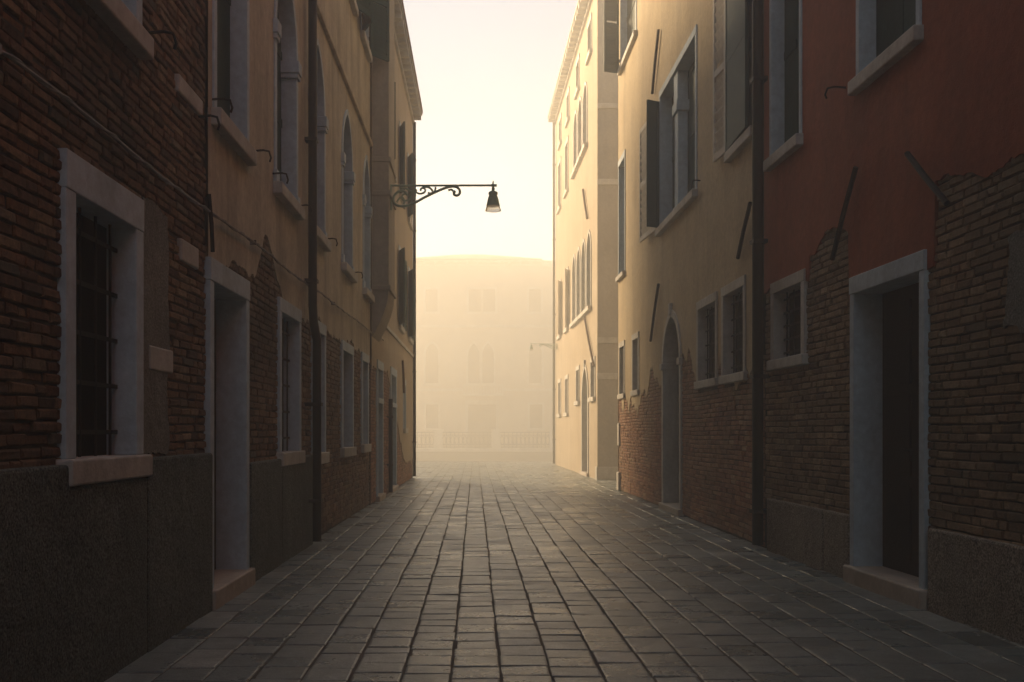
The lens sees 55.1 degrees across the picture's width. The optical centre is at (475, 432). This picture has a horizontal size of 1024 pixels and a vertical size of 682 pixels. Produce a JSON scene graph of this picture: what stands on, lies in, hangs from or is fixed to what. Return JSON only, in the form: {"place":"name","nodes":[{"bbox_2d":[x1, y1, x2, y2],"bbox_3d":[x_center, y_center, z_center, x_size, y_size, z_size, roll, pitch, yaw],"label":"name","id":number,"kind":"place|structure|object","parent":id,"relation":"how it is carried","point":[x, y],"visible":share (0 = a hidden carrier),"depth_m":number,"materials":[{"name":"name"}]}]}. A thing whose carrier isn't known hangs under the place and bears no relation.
{"place":"outdoors","nodes":[
{"label":"outdoors","id":0,"kind":"place"},
{"bbox_2d":[416,452,552,461],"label":"bank","id":1,"kind":"structure","parent":0,"point":[484,456],"depth_m":70.60,"materials":[{"name":"stone"}]},
{"bbox_2d":[416,254,552,447],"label":"palace","id":2,"kind":"structure","parent":1,"relation":"on","point":[483,321],"depth_m":74.00,"materials":[{"name":"paint"}]},
{"bbox_2d":[423,287,439,313],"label":"window","id":3,"kind":"structure","parent":2,"relation":"in","point":[431,294],"depth_m":74.28,"materials":[{"name":"stone"}]},
{"bbox_2d":[423,342,440,385],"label":"window","id":4,"kind":"structure","parent":2,"relation":"in","point":[431,350],"depth_m":74.28,"materials":[{"name":"stone"}]},
{"bbox_2d":[423,403,440,430],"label":"window","id":5,"kind":"structure","parent":2,"relation":"in","point":[431,410],"depth_m":74.28,"materials":[{"name":"stone"}]},
{"bbox_2d":[466,341,481,383],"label":"window","id":6,"kind":"structure","parent":2,"relation":"in","point":[473,354],"depth_m":74.28,"materials":[{"name":"stone"}]},
{"bbox_2d":[466,287,482,313],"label":"window","id":7,"kind":"structure","parent":2,"relation":"in","point":[474,294],"depth_m":74.28,"materials":[{"name":"stone"}]},
{"bbox_2d":[465,400,498,447],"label":"door","id":8,"kind":"structure","parent":2,"relation":"in","point":[480,415],"depth_m":74.35,"materials":[{"name":"stone"}]},
{"bbox_2d":[481,341,495,383],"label":"window","id":9,"kind":"structure","parent":2,"relation":"in","point":[488,356],"depth_m":74.28,"materials":[{"name":"stone"}]},
{"bbox_2d":[481,287,497,313],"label":"window","id":10,"kind":"structure","parent":2,"relation":"in","point":[489,293],"depth_m":74.28,"materials":[{"name":"stone"}]},
{"bbox_2d":[527,287,542,313],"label":"window","id":11,"kind":"structure","parent":2,"relation":"in","point":[534,294],"depth_m":74.28,"materials":[{"name":"stone"}]},
{"bbox_2d":[527,342,543,385],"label":"window","id":12,"kind":"structure","parent":2,"relation":"in","point":[535,357],"depth_m":74.28,"materials":[{"name":"stone"}]},
{"bbox_2d":[527,403,544,430],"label":"window","id":13,"kind":"structure","parent":2,"relation":"in","point":[535,410],"depth_m":74.28,"materials":[{"name":"stone"}]},
{"bbox_2d":[416,448,552,451],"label":"quay edge","id":14,"kind":"object","parent":1,"relation":"on","point":[484,449],"visible":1,"depth_m":70.40,"materials":[{"name":"stone"}]},
{"bbox_2d":[416,429,552,447],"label":"quay railing","id":15,"kind":"object","parent":14,"relation":"on","point":[438,435],"visible":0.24,"depth_m":71.16,"materials":[{"name":"stone"}]},
{"bbox_2d":[403,0,577,260],"label":"sky","id":16,"kind":"structure","parent":0,"point":[487,71],"materials":[{"name":"white"}]},
{"bbox_2d":[104,462,1023,681],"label":"pavement","id":17,"kind":"structure","parent":0,"point":[521,647],"depth_m":7.20,"materials":[{"name":"stone"}]},
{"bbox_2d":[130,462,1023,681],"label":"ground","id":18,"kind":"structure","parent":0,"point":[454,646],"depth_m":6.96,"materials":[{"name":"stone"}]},
{"bbox_2d":[0,0,220,681],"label":"brick house","id":19,"kind":"structure","parent":18,"relation":"on","point":[106,516],"depth_m":5.29,"materials":[{"name":"brick"}]},
{"bbox_2d":[56,148,152,486],"bbox_3d":[-2.038,-0.555,5.260,0.249,1.630,1.140,0,0,0],"label":"window","id":20,"kind":"structure","parent":19,"relation":"in","point":[100,286],"depth_m":5.43,"materials":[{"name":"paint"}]},
{"bbox_2d":[84,0,153,59],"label":"window","id":21,"kind":"structure","parent":19,"relation":"in","point":[123,17],"depth_m":5.44,"materials":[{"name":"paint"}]},
{"bbox_2d":[0,43,383,340],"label":"cable","id":22,"kind":"object","parent":19,"relation":"attached to","point":[38,78],"visible":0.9,"depth_m":5.55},
{"bbox_2d":[204,0,388,610],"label":"plaster house","id":23,"kind":"structure","parent":18,"relation":"on","point":[288,144],"depth_m":10.34,"materials":[{"name":"yellow paint"}]},
{"bbox_2d":[204,257,254,610],"bbox_3d":[-2.064,0.030,7.800,0.355,2.640,1.260,0,0,0],"label":"door","id":24,"kind":"structure","parent":23,"relation":"in","point":[227,304],"depth_m":8.30,"materials":[{"name":"grey stone"}]},
{"bbox_2d":[207,0,256,165],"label":"window","id":25,"kind":"structure","parent":23,"relation":"in","point":[230,18],"depth_m":8.28,"materials":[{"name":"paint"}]},
{"bbox_2d":[273,0,304,219],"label":"window","id":26,"kind":"structure","parent":23,"relation":"in","point":[287,67],"depth_m":10.50,"materials":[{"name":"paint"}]},
{"bbox_2d":[275,297,304,466],"bbox_3d":[-2.003,-0.500,10.250,0.255,1.680,1.200,0,0,0],"label":"window","id":27,"kind":"structure","parent":23,"relation":"in","point":[289,451],"depth_m":10.68,"materials":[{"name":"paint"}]},
{"bbox_2d":[310,320,329,463],"bbox_3d":[-1.988,-0.485,12.050,0.253,1.750,1.000,0,0,0],"label":"window","id":28,"kind":"structure","parent":23,"relation":"in","point":[325,456],"depth_m":12.42,"materials":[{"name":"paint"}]},
{"bbox_2d":[317,38,331,251],"bbox_3d":[-1.979,-3.542,11.910,0.295,2.484,1.214,0,0,0],"label":"window","id":29,"kind":"structure","parent":23,"relation":"in","point":[322,120],"depth_m":12.40,"materials":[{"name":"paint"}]},
{"bbox_2d":[339,340,356,457],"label":"window","id":30,"kind":"structure","parent":23,"relation":"in","point":[347,449],"depth_m":15.08,"materials":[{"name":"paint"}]},
{"bbox_2d":[341,109,357,282],"bbox_3d":[-1.956,-3.542,14.540,0.295,2.484,1.214,0,0,0],"label":"window","id":31,"kind":"structure","parent":23,"relation":"in","point":[348,177],"depth_m":15.00,"materials":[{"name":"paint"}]},
{"bbox_2d":[349,0,358,16],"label":"window","id":32,"kind":"structure","parent":23,"relation":"in","point":[353,4],"depth_m":15.03,"materials":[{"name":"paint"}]},
{"bbox_2d":[360,351,371,452],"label":"window","id":33,"kind":"structure","parent":23,"relation":"in","point":[365,446],"depth_m":17.10,"materials":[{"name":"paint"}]},
{"bbox_2d":[360,11,372,62],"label":"window","id":34,"kind":"structure","parent":23,"relation":"in","point":[364,35],"depth_m":16.51,"materials":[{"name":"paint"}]},
{"bbox_2d":[362,155,374,302],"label":"window","id":35,"kind":"structure","parent":23,"relation":"in","point":[366,200],"depth_m":17.32,"materials":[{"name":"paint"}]},
{"bbox_2d":[369,0,422,504],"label":"corner house","id":36,"kind":"structure","parent":18,"relation":"on","point":[396,110],"depth_m":20.62,"materials":[{"name":"brown paint"}]},
{"bbox_2d":[375,359,385,501],"bbox_3d":[-1.929,-0.010,18.900,0.312,2.720,1.160,0,0,0],"label":"door","id":37,"kind":"structure","parent":36,"relation":"in","point":[380,495],"depth_m":19.35,"materials":[{"name":"grey stone"}]},
{"bbox_2d":[389,366,398,492],"bbox_3d":[-1.912,-0.035,21.800,0.314,2.770,1.500,0,0,0],"label":"door","id":38,"kind":"structure","parent":36,"relation":"in","point":[393,372],"depth_m":22.40,"materials":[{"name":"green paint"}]},
{"bbox_2d":[399,245,404,333],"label":"window","id":39,"kind":"structure","parent":36,"relation":"in","point":[401,328],"depth_m":23.44,"materials":[{"name":"paint"}]},
{"bbox_2d":[399,121,405,208],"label":"window","id":40,"kind":"structure","parent":36,"relation":"in","point":[400,194],"depth_m":23.42,"materials":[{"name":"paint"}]},
{"bbox_2d":[403,380,408,432],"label":"window","id":41,"kind":"structure","parent":36,"relation":"in","point":[405,430],"depth_m":25.30,"materials":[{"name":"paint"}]},
{"bbox_2d":[407,153,412,230],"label":"window","id":42,"kind":"structure","parent":36,"relation":"in","point":[409,221],"depth_m":26.29,"materials":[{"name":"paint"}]},
{"bbox_2d":[408,266,413,344],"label":"window","id":43,"kind":"structure","parent":36,"relation":"in","point":[410,340],"depth_m":26.22,"materials":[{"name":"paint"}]},
{"bbox_2d":[390,181,500,212],"bbox_3d":[-0.548,-4.311,17.900,2.036,0.552,0.291,0,0,0],"label":"street lamp","id":44,"kind":"object","parent":36,"relation":"attached to","point":[493,205],"visible":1,"depth_m":17.88,"materials":[{"name":"metal"}]},
{"bbox_2d":[416,461,552,461],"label":"quay edge","id":45,"kind":"object","parent":18,"relation":"on","point":[484,461],"visible":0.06,"depth_m":43.51,"materials":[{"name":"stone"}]},
{"bbox_2d":[547,0,617,479],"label":"tall house","id":46,"kind":"structure","parent":18,"relation":"on","point":[582,116],"depth_m":29.42,"materials":[{"name":"yellow paint"}]},
{"bbox_2d":[529,343,556,349],"bbox_3d":[2.674,-3.377,38.600,1.106,0.300,0.158,0,0,0],"label":"street lamp","id":47,"kind":"object","parent":46,"relation":"attached to","point":[531,347],"visible":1,"depth_m":38.59,"materials":[{"name":"metal"}]},
{"bbox_2d":[556,278,560,340],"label":"window","id":48,"kind":"structure","parent":46,"relation":"in","point":[558,337],"depth_m":37.35,"materials":[{"name":"stone"}]},
{"bbox_2d":[556,378,560,417],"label":"window","id":49,"kind":"structure","parent":46,"relation":"in","point":[558,415],"depth_m":38.10,"materials":[{"name":"stone"}]},
{"bbox_2d":[556,156,560,214],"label":"window","id":50,"kind":"structure","parent":46,"relation":"in","point":[559,163],"depth_m":38.01,"materials":[{"name":"stone"}]},
{"bbox_2d":[557,112,561,150],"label":"window","id":51,"kind":"structure","parent":46,"relation":"in","point":[560,118],"depth_m":37.33,"materials":[{"name":"stone"}]},
{"bbox_2d":[563,266,568,333],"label":"window","id":52,"kind":"structure","parent":46,"relation":"in","point":[566,329],"depth_m":34.50,"materials":[{"name":"stone"}]},
{"bbox_2d":[563,374,568,416],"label":"window","id":53,"kind":"structure","parent":46,"relation":"in","point":[566,413],"depth_m":35.50,"materials":[{"name":"stone"}]},
{"bbox_2d":[563,135,568,198],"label":"window","id":54,"kind":"structure","parent":46,"relation":"in","point":[567,140],"depth_m":35.50,"materials":[{"name":"stone"}]},
{"bbox_2d":[564,86,569,127],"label":"window","id":55,"kind":"structure","parent":46,"relation":"in","point":[568,92],"depth_m":34.77,"materials":[{"name":"stone"}]},
{"bbox_2d":[569,254,575,327],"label":"window","id":56,"kind":"structure","parent":46,"relation":"in","point":[571,325],"depth_m":33.13,"materials":[{"name":"stone"}]},
{"bbox_2d":[570,110,577,178],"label":"window","id":57,"kind":"structure","parent":46,"relation":"in","point":[575,125],"depth_m":32.72,"materials":[{"name":"stone"}]},
{"bbox_2d":[574,365,579,405],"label":"window","id":58,"kind":"structure","parent":46,"relation":"in","point":[577,368],"depth_m":32.00,"materials":[{"name":"stone"}]},
{"bbox_2d":[573,246,580,323],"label":"window","id":59,"kind":"structure","parent":46,"relation":"in","point":[578,261],"depth_m":31.85,"materials":[{"name":"stone"}]},
{"bbox_2d":[574,53,579,99],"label":"window","id":60,"kind":"structure","parent":46,"relation":"in","point":[578,59],"depth_m":31.67,"materials":[{"name":"stone"}]},
{"bbox_2d":[575,96,582,168],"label":"window","id":61,"kind":"structure","parent":46,"relation":"in","point":[578,162],"depth_m":31.33,"materials":[{"name":"stone"}]},
{"bbox_2d":[578,238,585,319],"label":"window","id":62,"kind":"structure","parent":46,"relation":"in","point":[583,251],"depth_m":30.55,"materials":[{"name":"stone"}]},
{"bbox_2d":[579,82,587,157],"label":"window","id":63,"kind":"structure","parent":46,"relation":"in","point":[585,91],"depth_m":30.13,"materials":[{"name":"stone"}]},
{"bbox_2d":[580,360,588,476],"bbox_3d":[3.418,-0.420,29.700,0.344,3.540,1.740,0,0,0],"label":"door","id":64,"kind":"structure","parent":46,"relation":"in","point":[584,471],"depth_m":30.40,"materials":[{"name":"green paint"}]},
{"bbox_2d":[583,229,591,314],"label":"window","id":65,"kind":"structure","parent":46,"relation":"in","point":[588,308],"depth_m":29.19,"materials":[{"name":"stone"}]},
{"bbox_2d":[585,12,591,65],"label":"window","id":66,"kind":"structure","parent":46,"relation":"in","point":[589,26],"depth_m":28.78,"materials":[{"name":"stone"}]},
{"bbox_2d":[588,356,595,401],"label":"window","id":67,"kind":"structure","parent":46,"relation":"in","point":[592,398],"depth_m":28.30,"materials":[{"name":"stone"}]},
{"bbox_2d":[603,0,766,547],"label":"ochre house","id":68,"kind":"structure","parent":18,"relation":"on","point":[682,69],"depth_m":15.17,"materials":[{"name":"yellow paint"}]},
{"bbox_2d":[615,149,625,281],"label":"window","id":69,"kind":"structure","parent":68,"relation":"in","point":[622,161],"depth_m":21.85,"materials":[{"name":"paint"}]},
{"bbox_2d":[617,340,624,399],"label":"window","id":70,"kind":"structure","parent":68,"relation":"in","point":[621,346],"depth_m":21.75,"materials":[{"name":"stone"}]},
{"bbox_2d":[617,0,636,75],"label":"window","id":71,"kind":"structure","parent":68,"relation":"in","point":[628,8],"depth_m":21.36,"materials":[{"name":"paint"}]},
{"bbox_2d":[630,331,639,396],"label":"window","id":72,"kind":"structure","parent":68,"relation":"in","point":[635,391],"depth_m":19.95,"materials":[{"name":"stone"}]},
{"bbox_2d":[659,303,683,515],"bbox_3d":[3.322,-0.380,16.070,0.348,3.460,1.600,0,0,0],"label":"door","id":73,"kind":"structure","parent":68,"relation":"in","point":[671,367],"depth_m":16.72,"materials":[{"name":"green paint"}]},
{"bbox_2d":[655,24,697,236],"bbox_3d":[3.298,-4.665,15.660,0.341,2.510,2.920,0,0,0],"label":"window","id":74,"kind":"structure","parent":68,"relation":"in","point":[678,93],"depth_m":15.72,"materials":[{"name":"paint"}]},
{"bbox_2d":[694,291,719,389],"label":"window","id":75,"kind":"structure","parent":68,"relation":"in","point":[707,375],"depth_m":14.02,"materials":[{"name":"stone"}]},
{"bbox_2d":[718,275,748,384],"bbox_3d":[3.285,-1.250,12.250,0.217,1.260,1.180,0,0,0],"label":"window","id":76,"kind":"structure","parent":68,"relation":"in","point":[733,295],"depth_m":12.60,"materials":[{"name":"stone"}]},
{"bbox_2d":[724,0,751,162],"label":"window","id":77,"kind":"structure","parent":68,"relation":"in","point":[746,136],"depth_m":11.92,"materials":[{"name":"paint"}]},
{"bbox_2d":[749,0,1023,645],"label":"red house","id":78,"kind":"structure","parent":18,"relation":"on","point":[891,166],"depth_m":8.00,"materials":[{"name":"brown paint"}]},
{"bbox_2d":[763,0,802,171],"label":"window","id":79,"kind":"structure","parent":78,"relation":"in","point":[785,16],"depth_m":10.63,"materials":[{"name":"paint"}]},
{"bbox_2d":[767,269,808,370],"bbox_3d":[3.316,-1.145,10.210,0.230,0.950,1.086,0,0,-1],"label":"window","id":80,"kind":"structure","parent":78,"relation":"in","point":[788,315],"depth_m":10.44,"materials":[{"name":"stone"}]},
{"bbox_2d":[848,0,923,95],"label":"window","id":81,"kind":"structure","parent":78,"relation":"in","point":[887,31],"depth_m":8.14,"materials":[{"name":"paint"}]},
{"bbox_2d":[843,249,930,609],"bbox_3d":[3.410,0.000,7.910,0.340,2.700,1.419,0,0,-1],"label":"door","id":82,"kind":"structure","parent":78,"relation":"in","point":[890,323],"depth_m":8.23,"materials":[{"name":"grey stone"}]}
]}

